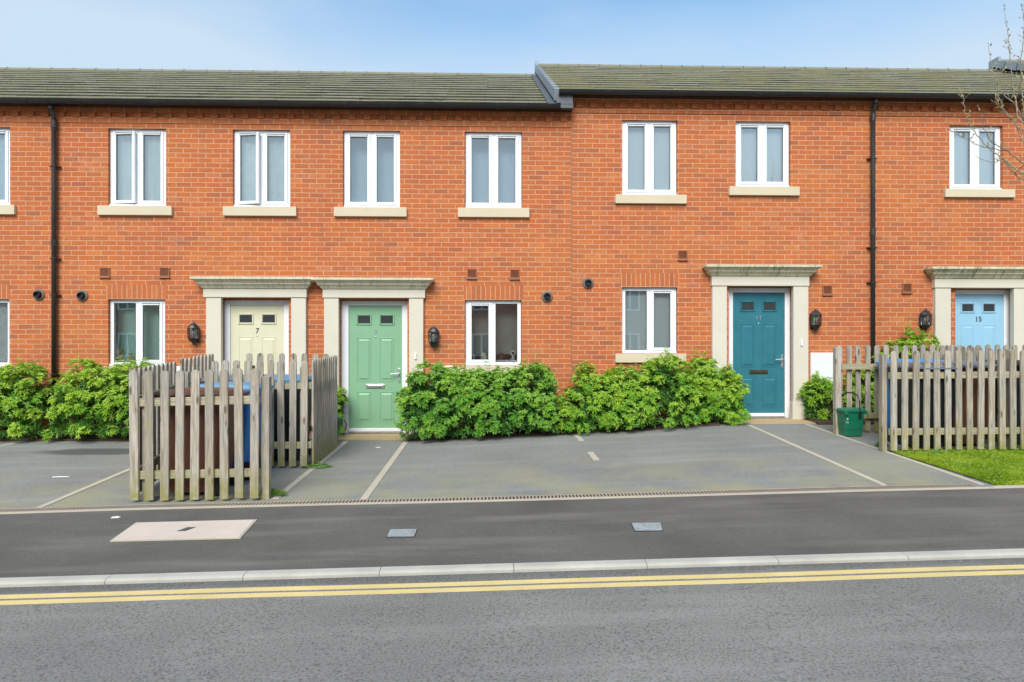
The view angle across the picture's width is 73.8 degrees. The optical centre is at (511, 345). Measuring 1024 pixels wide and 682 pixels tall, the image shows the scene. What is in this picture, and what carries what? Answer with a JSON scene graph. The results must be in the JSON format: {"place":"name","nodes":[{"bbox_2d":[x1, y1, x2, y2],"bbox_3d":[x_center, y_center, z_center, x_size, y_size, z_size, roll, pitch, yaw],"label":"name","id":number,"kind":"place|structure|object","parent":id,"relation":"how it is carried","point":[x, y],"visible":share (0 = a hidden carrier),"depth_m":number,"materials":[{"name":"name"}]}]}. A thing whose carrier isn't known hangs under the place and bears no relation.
{"place":"outdoors","nodes":[
{"label":"outdoors","id":0,"kind":"place"},
{"bbox_2d":[128,353,132,359],"bbox_3d":[-5.934,0.168,10.625,0.069,0.115,0.067,0,0,-2],"label":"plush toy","id":1,"kind":"object","parent":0,"point":[130,357],"visible":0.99,"depth_m":10.60,"materials":[{"name":"beige fabric"}]},
{"bbox_2d":[200,374,243,383],"bbox_3d":[-3.568,0.907,8.789,0.594,1.058,0.786,0,0,-2],"label":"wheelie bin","id":2,"kind":"object","parent":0,"point":[230,379],"visible":0.01,"depth_m":8.45,"materials":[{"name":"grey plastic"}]},
{"bbox_2d":[337,410,342,441],"bbox_3d":[-2.647,1.105,9.795,0.303,0.599,0.349,0,0,28],"label":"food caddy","id":3,"kind":"object","parent":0,"point":[339,419],"visible":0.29,"depth_m":9.80,"materials":[{"name":"green plastic"}]},
{"bbox_2d":[481,353,486,358],"bbox_3d":[-0.452,0.165,10.831,0.096,0.112,0.094,0,0,-2],"label":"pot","id":4,"kind":"object","parent":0,"point":[483,355],"visible":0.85,"depth_m":10.79,"materials":[{"name":"white ceramic"}]},
{"bbox_2d":[498,353,504,359],"bbox_3d":[-0.167,0.166,10.840,0.120,0.110,0.117,0,0,-2],"label":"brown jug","id":5,"kind":"object","parent":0,"point":[501,356],"visible":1,"depth_m":10.80,"materials":[{"name":"ceramic"}]},
{"bbox_2d":[0,418,1021,512],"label":"driveway","id":6,"kind":"structure","parent":0,"point":[729,457],"depth_m":7.89,"materials":[{"name":"grey asphalt"}]},
{"bbox_2d":[0,432,128,440],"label":"planting bed","id":7,"kind":"object","parent":6,"relation":"on","point":[93,437],"visible":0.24,"depth_m":9.90,"materials":[{"name":"soil"}]},
{"bbox_2d":[0,356,60,439],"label":"shrub","id":8,"kind":"object","parent":7,"relation":"on","point":[14,381],"visible":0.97,"depth_m":9.78,"materials":[{"name":"green plant"}]},
{"bbox_2d":[40,353,154,442],"bbox_3d":[-5.885,0.750,9.995,1.682,1.296,0.945,0,0,-2],"label":"shrub","id":9,"kind":"object","parent":7,"relation":"on","point":[105,400],"visible":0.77,"depth_m":9.73,"materials":[{"name":"green plant"}]},
{"bbox_2d":[36,468,129,507],"bbox_3d":[-4.548,1.488,8.265,0.065,0.225,3.520,0,0,-1],"label":"dividing strip","id":10,"kind":"object","parent":6,"relation":"on","point":[82,489],"visible":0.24,"depth_m":7.18,"materials":[{"name":"beige concrete"}]},
{"bbox_2d":[0,67,182,431],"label":"terraced house","id":11,"kind":"structure","parent":6,"relation":"on","point":[25,225],"depth_m":10.38,"materials":[{"name":"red brick"}]},
{"bbox_2d":[0,128,15,214],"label":"window","id":12,"kind":"structure","parent":11,"relation":"in","point":[5,207],"depth_m":10.42,"materials":[{"name":"white plastic"}]},
{"bbox_2d":[0,299,15,372],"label":"window","id":13,"kind":"structure","parent":11,"relation":"in","point":[4,304],"depth_m":10.51,"materials":[{"name":"white plastic"}]},
{"bbox_2d":[133,361,189,491],"bbox_3d":[-3.812,0.902,7.474,0.147,1.438,1.440,0,0,-10],"label":"picket fence","id":14,"kind":"object","parent":6,"relation":"on","point":[158,369],"visible":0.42,"depth_m":7.37,"materials":[{"name":"brown wood"}]},
{"bbox_2d":[180,353,213,386],"bbox_3d":[-4.035,0.768,8.829,0.066,1.323,1.309,0,0,-8],"label":"picket fence","id":15,"kind":"object","parent":6,"relation":"on","point":[190,364],"visible":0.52,"depth_m":8.78,"materials":[{"name":"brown wood"}]},
{"bbox_2d":[129,368,271,500],"bbox_3d":[-3.051,0.925,6.697,1.338,1.419,0.147,0,0,0],"label":"picket fence","id":16,"kind":"object","parent":6,"relation":"on","point":[148,474],"visible":0.89,"depth_m":6.62,"materials":[{"name":"grey wood"}]},
{"bbox_2d":[154,387,249,495],"bbox_3d":[-3.203,0.971,7.066,0.786,1.058,0.594,0,0,-2],"label":"wheelie bin","id":17,"kind":"object","parent":6,"relation":"on","point":[202,443],"visible":0.27,"depth_m":6.82,"materials":[{"name":"grey plastic"}]},
{"bbox_2d":[42,69,365,434],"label":"terraced house","id":18,"kind":"structure","parent":6,"relation":"on","point":[182,201],"depth_m":10.46,"materials":[{"name":"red brick"}]},
{"bbox_2d":[116,347,122,359],"bbox_3d":[-6.126,0.123,10.607,0.140,0.205,0.136,0,0,-44],"label":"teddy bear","id":19,"kind":"object","parent":18,"relation":"on","point":[119,354],"visible":0.81,"depth_m":10.58},
{"bbox_2d":[99,300,164,372],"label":"window","id":20,"kind":"structure","parent":18,"relation":"in","point":[136,326],"depth_m":10.68,"materials":[{"name":"white plastic"}]},
{"bbox_2d":[97,129,172,215],"bbox_3d":[-5.747,-2.655,10.481,1.113,1.330,0.202,0,0,-2],"label":"window","id":21,"kind":"structure","parent":18,"relation":"in","point":[137,157],"depth_m":10.48,"materials":[{"name":"white plastic"}]},
{"bbox_2d":[187,322,199,344],"bbox_3d":[-4.846,-0.190,10.384,0.166,0.355,0.147,0,0,-2],"label":"wall lantern","id":22,"kind":"object","parent":18,"relation":"attached to","point":[195,328],"depth_m":10.35,"materials":[{"name":"black paint"}]},
{"bbox_2d":[231,305,283,373],"bbox_3d":[-3.954,0.337,10.591,0.822,1.934,0.114,0,0,-2],"label":"door","id":23,"kind":"structure","parent":18,"relation":"in","point":[255,329],"depth_m":10.60,"materials":[{"name":"yellow paint"}]},
{"bbox_2d":[223,131,296,215],"bbox_3d":[-3.865,-2.655,10.539,1.110,1.330,0.202,0,0,-2],"label":"window","id":24,"kind":"structure","parent":18,"relation":"in","point":[261,158],"depth_m":10.54,"materials":[{"name":"white plastic"}]},
{"bbox_2d":[200,382,273,479],"bbox_3d":[-3.173,0.946,7.727,0.786,1.058,0.594,0,0,-2],"label":"wheelie bin","id":25,"kind":"object","parent":6,"relation":"on","point":[246,423],"visible":0.16,"depth_m":7.50,"materials":[{"name":"blue plastic"}]},
{"bbox_2d":[211,360,307,466],"bbox_3d":[-3.006,0.864,8.190,1.155,1.396,0.147,0,0,0],"label":"picket fence","id":26,"kind":"object","parent":6,"relation":"on","point":[292,445],"visible":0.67,"depth_m":8.12,"materials":[{"name":"grey wood"}]},
{"bbox_2d":[259,488,287,496],"bbox_3d":[-2.386,1.453,6.803,0.319,0.085,0.230,0,0,-2],"label":"weed","id":27,"kind":"object","parent":6,"relation":"on","point":[278,492],"visible":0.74,"depth_m":6.78,"materials":[{"name":"green plant"}]},
{"bbox_2d":[246,353,328,431],"bbox_3d":[-3.092,0.806,9.458,1.129,1.413,0.147,0,0,-2],"label":"picket fence","id":28,"kind":"object","parent":6,"relation":"on","point":[281,356],"visible":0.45,"depth_m":9.38,"materials":[{"name":"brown wood"}]},
{"bbox_2d":[274,375,311,458],"bbox_3d":[-2.887,0.907,8.759,0.594,1.058,0.786,0,0,-2],"label":"wheelie bin","id":29,"kind":"object","parent":6,"relation":"on","point":[286,395],"visible":0.25,"depth_m":8.49,"materials":[{"name":"black plastic"}]},
{"bbox_2d":[272,441,347,498],"bbox_3d":[-2.371,1.474,8.324,0.066,0.159,3.249,0,0,-2],"label":"dividing strip","id":30,"kind":"object","parent":6,"relation":"on","point":[303,476],"visible":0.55,"depth_m":7.84,"materials":[{"name":"beige concrete"}]},
{"bbox_2d":[308,355,336,463],"bbox_3d":[-2.425,0.780,8.790,0.066,1.302,1.282,0,0,-2],"label":"picket fence","id":31,"kind":"object","parent":30,"relation":"on","point":[322,385],"visible":1,"depth_m":8.64,"materials":[{"name":"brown wood"}]},
{"bbox_2d":[301,461,332,468],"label":"weed","id":32,"kind":"object","parent":6,"relation":"on","point":[319,465],"visible":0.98,"depth_m":8.14,"materials":[{"name":"green plant"}]},
{"bbox_2d":[338,434,408,439],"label":"threshold paving","id":33,"kind":"structure","parent":6,"relation":"on","point":[370,437],"depth_m":10.25,"materials":[{"name":"beige stone"}]},
{"bbox_2d":[337,386,349,435],"bbox_3d":[-2.637,0.997,10.346,0.324,0.818,0.426,0,0,-2],"label":"shrub","id":34,"kind":"object","parent":33,"relation":"on","point":[341,397],"visible":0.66,"depth_m":10.27,"materials":[{"name":"green plant"}]},
{"bbox_2d":[360,441,407,498],"bbox_3d":[-1.492,1.468,8.279,0.076,0.150,3.343,0,0,-2],"label":"dividing strip","id":35,"kind":"object","parent":6,"relation":"on","point":[373,486],"visible":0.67,"depth_m":7.77,"materials":[{"name":"beige concrete"}]},
{"bbox_2d":[309,71,571,434],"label":"terraced house","id":36,"kind":"structure","parent":6,"relation":"on","point":[413,255],"depth_m":10.60,"materials":[{"name":"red brick"}]},
{"bbox_2d":[334,132,406,216],"bbox_3d":[-2.184,-2.655,10.670,1.113,1.330,0.362,0,0,-2],"label":"window","id":37,"kind":"structure","parent":36,"relation":"in","point":[371,159],"depth_m":10.59,"materials":[{"name":"white plastic"}]},
{"bbox_2d":[349,306,401,431],"bbox_3d":[-2.132,0.357,10.646,0.823,1.957,0.114,0,0,-2],"label":"door","id":38,"kind":"structure","parent":36,"relation":"in","point":[375,332],"depth_m":10.65,"materials":[{"name":"green paint"}]},
{"bbox_2d":[428,325,438,347],"bbox_3d":[-1.205,-0.138,10.494,0.166,0.355,0.147,0,0,-2],"label":"wall lantern","id":39,"kind":"object","parent":36,"relation":"attached to","point":[433,330],"depth_m":10.46,"materials":[{"name":"black paint"}]},
{"bbox_2d":[458,133,528,217],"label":"window","id":40,"kind":"structure","parent":36,"relation":"in","point":[493,161],"depth_m":10.65,"materials":[{"name":"white plastic"}]},
{"bbox_2d":[458,300,528,374],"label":"window","id":41,"kind":"structure","parent":36,"relation":"in","point":[492,327],"depth_m":10.93,"materials":[{"name":"white plastic"}]},
{"bbox_2d":[0,484,977,511],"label":"drain channel","id":42,"kind":"object","parent":6,"relation":"on","point":[497,497],"visible":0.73,"depth_m":6.59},
{"bbox_2d":[0,487,1023,513],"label":"edging strip","id":43,"kind":"object","parent":6,"relation":"on","point":[505,499],"visible":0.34,"depth_m":6.49,"materials":[{"name":"grey concrete"}]},
{"bbox_2d":[407,419,720,440],"bbox_3d":[0.771,1.296,10.363,4.643,0.324,0.570,0,0,-2],"label":"planting bed","id":44,"kind":"object","parent":6,"relation":"on","point":[658,425],"visible":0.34,"depth_m":10.12,"materials":[{"name":"soil"}]},
{"bbox_2d":[392,356,563,440],"bbox_3d":[-0.504,0.755,10.093,2.507,1.290,1.083,0,0,-2],"label":"shrub","id":45,"kind":"object","parent":44,"relation":"on","point":[498,397],"visible":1,"depth_m":9.80,"materials":[{"name":"green plant"}]},
{"bbox_2d":[552,347,701,435],"bbox_3d":[1.661,0.668,10.204,2.262,1.299,0.989,0,0,-2],"label":"shrub","id":46,"kind":"object","parent":44,"relation":"on","point":[611,398],"visible":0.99,"depth_m":9.96,"materials":[{"name":"green plant"}]},
{"bbox_2d":[684,348,750,425],"bbox_3d":[3.062,0.631,10.387,1.069,1.200,0.719,0,0,-2],"label":"shrub","id":47,"kind":"object","parent":44,"relation":"on","point":[716,389],"visible":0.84,"depth_m":10.18,"materials":[{"name":"green plant"}]},
{"bbox_2d":[574,435,583,440],"bbox_3d":[0.951,1.336,9.696,0.075,0.076,0.402,0,0,-5],"label":"dividing strip","id":48,"kind":"object","parent":6,"relation":"on","point":[578,437],"visible":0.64,"depth_m":9.66,"materials":[{"name":"beige paint"}]},
{"bbox_2d":[587,452,598,459],"bbox_3d":[1.005,1.390,8.454,0.075,0.080,0.483,0,0,-3],"label":"dividing strip","id":49,"kind":"object","parent":6,"relation":"on","point":[593,456],"visible":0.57,"depth_m":8.42,"materials":[{"name":"beige paint"}]},
{"bbox_2d":[531,61,882,423],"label":"terraced house","id":50,"kind":"structure","parent":6,"relation":"on","point":[721,215],"depth_m":10.71,"materials":[{"name":"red brick"}]},
{"bbox_2d":[615,288,685,362],"bbox_3d":[2.158,-0.325,10.825,1.110,1.172,0.410,0,0,-2],"label":"window","id":51,"kind":"structure","parent":50,"relation":"in","point":[648,314],"depth_m":10.80,"materials":[{"name":"white plastic"}]},
{"bbox_2d":[615,121,686,203],"bbox_3d":[2.165,-2.871,10.718,1.117,1.309,0.196,0,0,-2],"label":"window","id":52,"kind":"structure","parent":50,"relation":"in","point":[648,147],"depth_m":10.72,"materials":[{"name":"white plastic"}]},
{"bbox_2d":[733,293,783,415],"bbox_3d":[3.918,0.139,10.830,0.828,1.958,0.114,0,0,-2],"label":"door","id":53,"kind":"structure","parent":50,"relation":"in","point":[758,318],"depth_m":10.84,"materials":[{"name":"teal paint"}]},
{"bbox_2d":[728,122,799,195],"bbox_3d":[3.951,-2.941,10.773,1.113,1.169,0.196,0,0,-2],"label":"window","id":54,"kind":"structure","parent":50,"relation":"in","point":[762,149],"depth_m":10.77,"materials":[{"name":"white plastic"}]},
{"bbox_2d":[810,309,821,330],"bbox_3d":[4.750,-0.402,10.675,0.166,0.355,0.147,0,0,-2],"label":"wall lantern","id":55,"kind":"object","parent":50,"relation":"attached to","point":[815,313],"depth_m":10.65,"materials":[{"name":"black paint"}]},
{"bbox_2d":[810,353,832,417],"bbox_3d":[4.885,0.633,10.727,0.398,1.046,0.052,0,0,-2],"label":"meter box","id":56,"kind":"object","parent":50,"relation":"attached to","point":[822,363],"visible":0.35,"depth_m":10.70,"materials":[{"name":"white plastic"}]},
{"bbox_2d":[718,418,815,423],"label":"threshold paving","id":57,"kind":"structure","parent":6,"relation":"on","point":[777,421],"depth_m":10.44,"materials":[{"name":"beige stone"}]},
{"bbox_2d":[747,425,886,484],"bbox_3d":[3.616,1.309,8.478,0.060,0.261,3.376,0,0,-3],"label":"dividing strip","id":58,"kind":"object","parent":6,"relation":"on","point":[831,461],"visible":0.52,"depth_m":7.96,"materials":[{"name":"beige paint"}]},
{"bbox_2d":[805,417,873,424],"bbox_3d":[5.561,1.183,10.509,1.974,0.118,0.570,0,0,-2],"label":"planting bed","id":59,"kind":"object","parent":6,"relation":"on","point":[823,422],"visible":0.12,"depth_m":10.32,"materials":[{"name":"soil"}]},
{"bbox_2d":[796,370,832,419],"bbox_3d":[4.757,0.801,10.602,0.697,0.834,0.410,0,0,-2],"label":"shrub","id":60,"kind":"object","parent":59,"relation":"on","point":[820,390],"visible":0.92,"depth_m":10.54,"materials":[{"name":"green plant"}]},
{"bbox_2d":[842,320,940,420],"bbox_3d":[5.846,0.395,10.562,1.698,1.587,0.530,0,0,-2],"label":"shrub","id":61,"kind":"object","parent":59,"relation":"on","point":[910,341],"visible":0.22,"depth_m":10.49,"materials":[{"name":"green plant"}]},
{"bbox_2d":[833,392,867,436],"bbox_3d":[4.634,0.931,9.341,0.349,0.599,0.303,0,0,-5],"label":"food caddy","id":62,"kind":"object","parent":6,"relation":"on","point":[850,421],"visible":1,"depth_m":9.22,"materials":[{"name":"green plastic"}]},
{"bbox_2d":[763,66,1023,411],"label":"terraced house","id":63,"kind":"structure","parent":6,"relation":"on","point":[947,229],"depth_m":10.81,"materials":[{"name":"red brick"}]},
{"bbox_2d":[919,309,931,330],"bbox_3d":[6.503,-0.407,10.728,0.166,0.355,0.147,0,0,-2],"label":"wall lantern","id":64,"kind":"object","parent":63,"relation":"attached to","point":[923,315],"depth_m":10.71,"materials":[{"name":"black paint"}]},
{"bbox_2d":[943,126,1014,197],"bbox_3d":[7.398,-2.922,10.881,1.127,1.145,0.202,0,0,-2],"label":"window","id":65,"kind":"structure","parent":63,"relation":"in","point":[970,176],"depth_m":10.88,"materials":[{"name":"white plastic"}]},
{"bbox_2d":[955,295,1002,351],"bbox_3d":[7.480,0.136,10.966,0.812,1.906,0.059,0,0,-2],"label":"door","id":66,"kind":"structure","parent":63,"relation":"in","point":[978,318],"depth_m":10.95,"materials":[{"name":"blue paint"}]},
{"bbox_2d":[805,424,984,484],"bbox_3d":[4.534,1.300,8.503,0.055,0.255,3.493,0,0,-4],"label":"dividing strip","id":67,"kind":"object","parent":6,"relation":"on","point":[941,470],"visible":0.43,"depth_m":7.86,"materials":[{"name":"beige concrete"}]},
{"bbox_2d":[875,359,943,429],"bbox_3d":[5.378,0.708,9.148,0.786,1.058,0.594,0,0,-2],"label":"wheelie bin","id":68,"kind":"object","parent":6,"relation":"on","point":[888,397],"visible":0.07,"depth_m":9.22,"materials":[{"name":"blue plastic"}]},
{"bbox_2d":[887,362,962,446],"bbox_3d":[5.170,0.737,8.624,0.594,1.058,0.786,0,0,-2],"label":"wheelie bin","id":69,"kind":"object","parent":6,"relation":"on","point":[910,388],"visible":0.31,"depth_m":8.36,"materials":[{"name":"black plastic"}]},
{"bbox_2d":[833,344,1023,434],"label":"picket fence","id":70,"kind":"object","parent":6,"relation":"on","point":[849,366],"visible":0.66,"depth_m":9.53,"materials":[{"name":"brown wood"}]},
{"bbox_2d":[923,447,954,452],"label":"weed","id":71,"kind":"object","parent":6,"relation":"on","point":[936,450],"visible":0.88,"depth_m":8.20,"materials":[{"name":"green plant"}]},
{"bbox_2d":[879,350,1023,451],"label":"picket fence","id":72,"kind":"object","parent":6,"relation":"on","point":[1007,430],"visible":0.9,"depth_m":8.25,"materials":[{"name":"grey wood"}]},
{"bbox_2d":[940,361,997,443],"bbox_3d":[5.716,0.725,8.791,0.594,1.058,0.786,0,0,-6],"label":"wheelie bin","id":73,"kind":"object","parent":6,"relation":"on","point":[975,382],"visible":0.16,"depth_m":8.51,"materials":[{"name":"brown plastic"}]},
{"bbox_2d":[945,345,1009,443],"bbox_3d":[6.091,0.620,8.916,0.066,1.256,1.064,0,0,-8],"label":"picket fence","id":74,"kind":"object","parent":6,"relation":"on","point":[963,349],"visible":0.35,"depth_m":8.69,"materials":[{"name":"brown wood"}]},
{"bbox_2d":[985,360,1019,441],"bbox_3d":[6.513,0.717,8.895,0.594,1.058,0.786,0,0,-2],"label":"wheelie bin","id":75,"kind":"object","parent":6,"relation":"on","point":[1018,396],"visible":0.07,"depth_m":8.62,"materials":[{"name":"black plastic"}]},
{"bbox_2d":[989,56,1023,73],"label":"terraced house","id":76,"kind":"structure","parent":6,"relation":"on","point":[1003,63],"depth_m":15.09,"materials":[{"name":"grey brick"}]},
{"bbox_2d":[991,485,1023,487],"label":"verge edging","id":77,"kind":"object","parent":6,"relation":"on","point":[999,486],"visible":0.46,"depth_m":6.65,"materials":[{"name":"beige concrete"}]},
{"bbox_2d":[0,558,1023,681],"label":"road","id":78,"kind":"structure","parent":0,"point":[947,629],"depth_m":3.68,"materials":[{"name":"grey asphalt"}]},
{"bbox_2d":[0,548,1023,587],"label":"kerb","id":79,"kind":"structure","parent":78,"relation":"on","point":[486,568],"depth_m":4.68,"materials":[{"name":"concrete"}]},
{"bbox_2d":[0,570,1023,604],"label":"road marking","id":80,"kind":"object","parent":78,"relation":"on","point":[428,590],"visible":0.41,"depth_m":4.34,"materials":[{"name":"yellow paint"}]},
{"bbox_2d":[0,565,1023,598],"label":"road marking","id":81,"kind":"object","parent":78,"relation":"on","point":[178,591],"visible":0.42,"depth_m":4.45,"materials":[{"name":"yellow paint"}]},
{"bbox_2d":[0,488,1023,577],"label":"pavement","id":82,"kind":"structure","parent":0,"point":[272,538],"depth_m":5.46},
{"bbox_2d":[110,519,256,541],"bbox_3d":[-2.713,1.554,5.677,1.086,0.085,0.521,0,0,-2],"label":"inspection cover","id":83,"kind":"object","parent":82,"relation":"on","point":[188,530],"visible":0.81,"depth_m":5.63,"materials":[{"name":"beige concrete"}]},
{"bbox_2d":[387,529,416,537],"bbox_3d":[-0.885,1.532,5.500,0.224,0.062,0.216,0,0,-2],"label":"meter cover","id":84,"kind":"object","parent":82,"relation":"on","point":[402,533],"visible":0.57,"depth_m":5.48,"materials":[{"name":"grey metal"}]},
{"bbox_2d":[631,522,662,531],"bbox_3d":[1.106,1.495,5.551,0.248,0.064,0.226,0,0,2],"label":"meter cover","id":85,"kind":"object","parent":82,"relation":"on","point":[653,526],"visible":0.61,"depth_m":5.54,"materials":[{"name":"grey metal"}]},
{"bbox_2d":[0,0,1023,74],"label":"sky","id":86,"kind":"structure","parent":0,"point":[438,36],"materials":[{"name":"blue"}]},
{"bbox_2d":[510,350,515,359],"bbox_3d":[0.015,0.143,10.845,0.100,0.154,0.078,0,0,-2],"label":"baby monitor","id":87,"kind":"object","parent":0,"point":[512,353],"visible":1,"depth_m":10.82,"materials":[{"name":"white plastic"}]},
{"bbox_2d":[887,446,1023,485],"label":"grass verge","id":88,"kind":"object","parent":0,"point":[956,460],"depth_m":7.72,"materials":[{"name":"green plant"}]},
{"bbox_2d":[948,4,1023,179],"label":"young tree","id":89,"kind":"object","parent":88,"relation":"on","point":[1011,120],"visible":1,"depth_m":7.47,"materials":[{"name":"brown plant"}]}
]}

